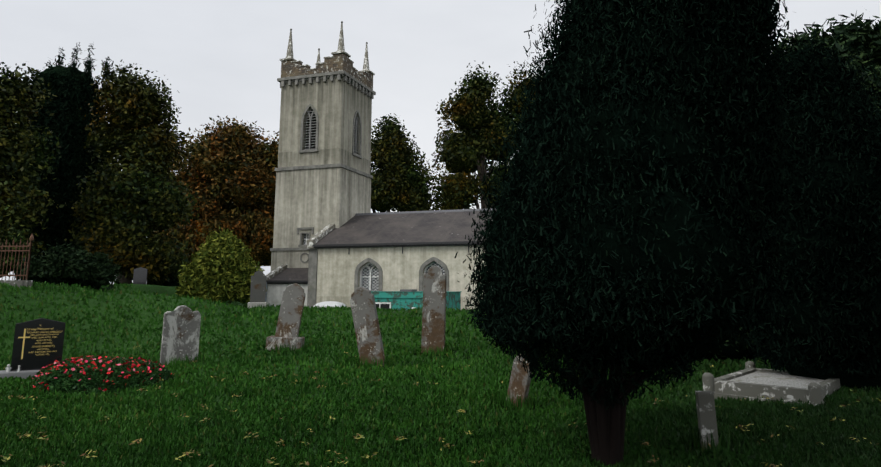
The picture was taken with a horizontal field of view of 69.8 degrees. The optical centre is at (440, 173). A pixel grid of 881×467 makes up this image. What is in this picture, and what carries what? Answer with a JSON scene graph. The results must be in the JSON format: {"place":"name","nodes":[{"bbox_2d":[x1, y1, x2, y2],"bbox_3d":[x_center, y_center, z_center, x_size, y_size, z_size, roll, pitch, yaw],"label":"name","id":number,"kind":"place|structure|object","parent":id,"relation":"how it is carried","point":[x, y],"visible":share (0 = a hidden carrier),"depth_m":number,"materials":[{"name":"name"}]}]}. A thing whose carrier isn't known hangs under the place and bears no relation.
{"place":"outdoors","nodes":[
{"label":"outdoors","id":0,"kind":"place"},
{"bbox_2d":[10,318,65,370],"bbox_3d":[-6.837,3.069,10.720,0.727,1.205,0.080,5,-11,-26],"label":"black headstone","id":1,"kind":"object","parent":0,"point":[33,361],"visible":0.7,"depth_m":10.71,"materials":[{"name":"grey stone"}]},
{"bbox_2d":[18,329,29,358],"bbox_3d":[-7.014,2.865,10.620,0.170,0.496,0.005,5,-11,-26],"label":"cross","id":2,"kind":"object","parent":1,"relation":"attached to","point":[23,337],"visible":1,"depth_m":10.62,"materials":[{"name":"gold metal"}]},
{"bbox_2d":[132,242,182,285],"bbox_3d":[-14.699,4.965,33.198,3.290,2.812,2.453,0,-10,-2],"label":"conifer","id":3,"kind":"object","parent":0,"point":[172,283],"depth_m":32.56,"materials":[{"name":"green plant"}]},
{"bbox_2d":[0,281,880,466],"bbox_3d":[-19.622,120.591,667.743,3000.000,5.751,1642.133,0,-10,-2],"label":"ground","id":4,"kind":"structure","parent":0,"point":[94,302],"depth_m":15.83,"materials":[{"name":"green plant"}]},
{"bbox_2d":[0,234,33,287],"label":"iron railing","id":5,"kind":"object","parent":4,"relation":"on","point":[19,282],"visible":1,"depth_m":18.09,"materials":[{"name":"metal"}]},
{"bbox_2d":[0,370,38,378],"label":"gravestone base","id":6,"kind":"object","parent":4,"relation":"on","point":[21,374],"visible":0.03,"depth_m":10.42,"materials":[{"name":"grey stone"}]},
{"bbox_2d":[5,364,20,371],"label":"grave ornaments","id":7,"kind":"object","parent":6,"relation":"on","point":[7,368],"visible":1,"depth_m":10.41},
{"bbox_2d":[0,62,65,277],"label":"beech","id":8,"kind":"object","parent":4,"relation":"on","point":[34,147],"depth_m":28.73,"materials":[{"name":"green plant"}]},
{"bbox_2d":[14,242,122,289],"bbox_3d":[-13.673,3.488,23.184,3.734,1.913,1.999,0,-10,-2],"label":"bank shrub","id":9,"kind":"object","parent":4,"relation":"on","point":[81,260],"depth_m":22.83,"materials":[{"name":"green plant"}]},
{"bbox_2d":[12,43,126,279],"bbox_3d":[-20.915,-0.228,35.511,5.557,14.330,5.185,0,-10,-2],"label":"yew","id":10,"kind":"object","parent":4,"relation":"on","point":[63,165],"depth_m":33.93,"materials":[{"name":"green plant"}]},
{"bbox_2d":[31,355,174,395],"bbox_3d":[-5.608,3.286,10.386,2.124,0.528,1.893,0,-10,-2],"label":"flower bed","id":11,"kind":"object","parent":4,"relation":"on","point":[63,381],"depth_m":10.00,"materials":[{"name":"plant"}]},
{"bbox_2d":[64,59,199,284],"bbox_3d":[-15.631,0.095,32.895,6.329,11.926,5.267,0,-10,-2],"label":"beech","id":12,"kind":"object","parent":4,"relation":"on","point":[168,193],"depth_m":32.06,"materials":[{"name":"green plant"}]},
{"bbox_2d":[133,267,147,283],"bbox_3d":[-14.300,5.066,30.062,0.620,1.200,0.100,1,-10,-5],"label":"headstone","id":13,"kind":"object","parent":4,"relation":"on","point":[140,275],"visible":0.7,"depth_m":30.05,"materials":[{"name":"grey stone"}]},
{"bbox_2d":[160,305,200,364],"bbox_3d":[-5.317,3.483,12.905,0.720,1.549,0.110,6,-10,-30],"label":"gravestone","id":14,"kind":"object","parent":4,"relation":"on","point":[181,332],"visible":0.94,"depth_m":12.88,"materials":[{"name":"grey stone"}]},
{"bbox_2d":[152,115,278,265],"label":"beech","id":15,"kind":"object","parent":4,"relation":"on","point":[258,150],"depth_m":50.39,"materials":[{"name":"brown plant"}]},
{"bbox_2d":[175,226,266,303],"bbox_3d":[-9.796,5.138,28.158,3.984,5.447,2.493,0,-10,-2],"label":"golden yew","id":16,"kind":"object","parent":4,"relation":"on","point":[234,249],"depth_m":27.69,"materials":[{"name":"plant"}]},
{"bbox_2d":[248,302,267,307],"bbox_3d":[-7.232,5.328,24.940,0.752,0.470,0.500,3,-10,-16],"label":"gravestone base","id":17,"kind":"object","parent":4,"relation":"on","point":[251,304],"depth_m":24.75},
{"bbox_2d":[250,271,266,301],"bbox_3d":[-7.235,4.668,25.056,0.594,1.610,0.140,3,-10,-16],"label":"headstone","id":18,"kind":"object","parent":17,"relation":"on","point":[258,287],"visible":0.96,"depth_m":25.02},
{"bbox_2d":[266,336,304,350],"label":"gravestone base","id":19,"kind":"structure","parent":4,"relation":"on","point":[297,342],"depth_m":15.13,"materials":[{"name":"grey stone"}]},
{"bbox_2d":[275,283,305,336],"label":"headstone","id":20,"kind":"structure","parent":4,"relation":"on","point":[291,310],"depth_m":15.45,"materials":[{"name":"grey stone"}]},
{"bbox_2d":[313,301,345,307],"bbox_3d":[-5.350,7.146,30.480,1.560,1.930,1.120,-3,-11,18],"label":"car","id":21,"kind":"object","parent":4,"relation":"on","point":[329,303],"visible":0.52,"depth_m":30.23,"materials":[{"name":"white metal"}]},
{"bbox_2d":[350,286,384,366],"bbox_3d":[-1.457,3.268,12.765,0.503,1.962,0.120,-13,-8,14],"label":"leaning headstone","id":22,"kind":"object","parent":4,"relation":"on","point":[366,324],"visible":0.83,"depth_m":12.73,"materials":[{"name":"grey stone"}]},
{"bbox_2d":[265,21,495,308],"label":"church","id":23,"kind":"structure","parent":4,"relation":"on","point":[324,177],"depth_m":38.06,"materials":[{"name":"stone"}]},
{"bbox_2d":[268,268,307,280],"bbox_3d":[-8.147,5.766,36.155,2.790,0.001,2.273,-3,11,18],"label":"porch roof","id":24,"kind":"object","parent":23,"relation":"on","point":[294,274],"visible":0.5,"depth_m":36.17,"materials":[{"name":"tile"}]},
{"bbox_2d":[314,211,492,244],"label":"roof","id":25,"kind":"structure","parent":23,"relation":"on","point":[421,227],"depth_m":35.24,"materials":[{"name":"tile"}]},
{"bbox_2d":[370,113,440,212],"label":"beech","id":26,"kind":"object","parent":4,"relation":"on","point":[384,177],"depth_m":55.58,"materials":[{"name":"green plant"}]},
{"bbox_2d":[371,289,461,309],"bbox_3d":[-1.467,6.692,29.545,4.380,2.500,2.520,-3,-11,18],"label":"green cabin","id":27,"kind":"object","parent":4,"relation":"on","point":[406,299],"visible":0.27,"depth_m":28.66,"materials":[{"name":"teal paint"}]},
{"bbox_2d":[421,266,446,352],"bbox_3d":[-0.155,3.407,15.024,0.560,2.398,0.120,0,-7,17],"label":"tall headstone","id":28,"kind":"object","parent":4,"relation":"on","point":[434,307],"visible":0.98,"depth_m":14.98,"materials":[{"name":"grey stone"}]},
{"bbox_2d":[0,325,880,466],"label":"fallen leaves","id":29,"kind":"object","parent":4,"relation":"on","point":[307,462],"visible":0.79,"depth_m":6.60,"materials":[{"name":"brown plant"}]},
{"bbox_2d":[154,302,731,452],"bbox_3d":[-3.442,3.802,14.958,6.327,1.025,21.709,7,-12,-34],"label":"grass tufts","id":30,"kind":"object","parent":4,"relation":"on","point":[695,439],"visible":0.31,"depth_m":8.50,"materials":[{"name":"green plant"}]},
{"bbox_2d":[426,61,541,209],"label":"beech","id":31,"kind":"object","parent":4,"relation":"on","point":[448,137],"depth_m":56.70,"materials":[{"name":"green plant"}]},
{"bbox_2d":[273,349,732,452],"bbox_3d":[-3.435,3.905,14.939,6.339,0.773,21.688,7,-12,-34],"label":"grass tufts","id":32,"kind":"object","parent":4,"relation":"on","point":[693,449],"visible":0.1,"depth_m":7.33,"materials":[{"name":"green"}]},
{"bbox_2d":[506,354,530,407],"bbox_3d":[1.043,2.961,8.525,0.276,1.082,0.100,14,5,40],"label":"headstone","id":33,"kind":"object","parent":4,"relation":"on","point":[520,381],"visible":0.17,"depth_m":8.47,"materials":[{"name":"grey stone"}]},
{"bbox_2d":[454,0,804,466],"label":"yew","id":34,"kind":"object","parent":4,"relation":"on","point":[520,338],"depth_m":5.28,"materials":[{"name":"green plant"}]},
{"bbox_2d":[458,0,810,405],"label":"yew tips","id":35,"kind":"object","parent":34,"relation":"attached to","point":[574,183],"visible":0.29,"depth_m":5.30,"materials":[{"name":"green plant"}]},
{"bbox_2d":[695,391,718,449],"bbox_3d":[2.669,2.637,6.280,0.159,0.897,0.130,-3,-10,10],"label":"gravestone","id":36,"kind":"object","parent":4,"relation":"on","point":[706,412],"visible":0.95,"depth_m":6.26,"materials":[{"name":"grey stone"}]},
{"bbox_2d":[702,361,840,405],"bbox_3d":[5.218,3.374,9.697,1.588,0.680,2.162,-9,-13,42],"label":"kerbed grave","id":37,"kind":"object","parent":4,"relation":"on","point":[751,381],"visible":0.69,"depth_m":9.25,"materials":[{"name":"grey stone"}]},
{"bbox_2d":[741,17,880,389],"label":"yew","id":38,"kind":"object","parent":4,"relation":"on","point":[830,82],"depth_m":9.72,"materials":[{"name":"green plant"}]},
{"bbox_2d":[741,34,880,376],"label":"yew tips","id":39,"kind":"object","parent":38,"relation":"attached to","point":[854,188],"visible":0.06,"depth_m":9.72,"materials":[{"name":"green plant"}]},
{"bbox_2d":[772,8,880,116],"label":"tree","id":40,"kind":"object","parent":4,"relation":"on","point":[867,34],"depth_m":14.29,"materials":[{"name":"green plant"}]},
{"bbox_2d":[0,0,880,283],"label":"sky","id":41,"kind":"structure","parent":0,"point":[222,58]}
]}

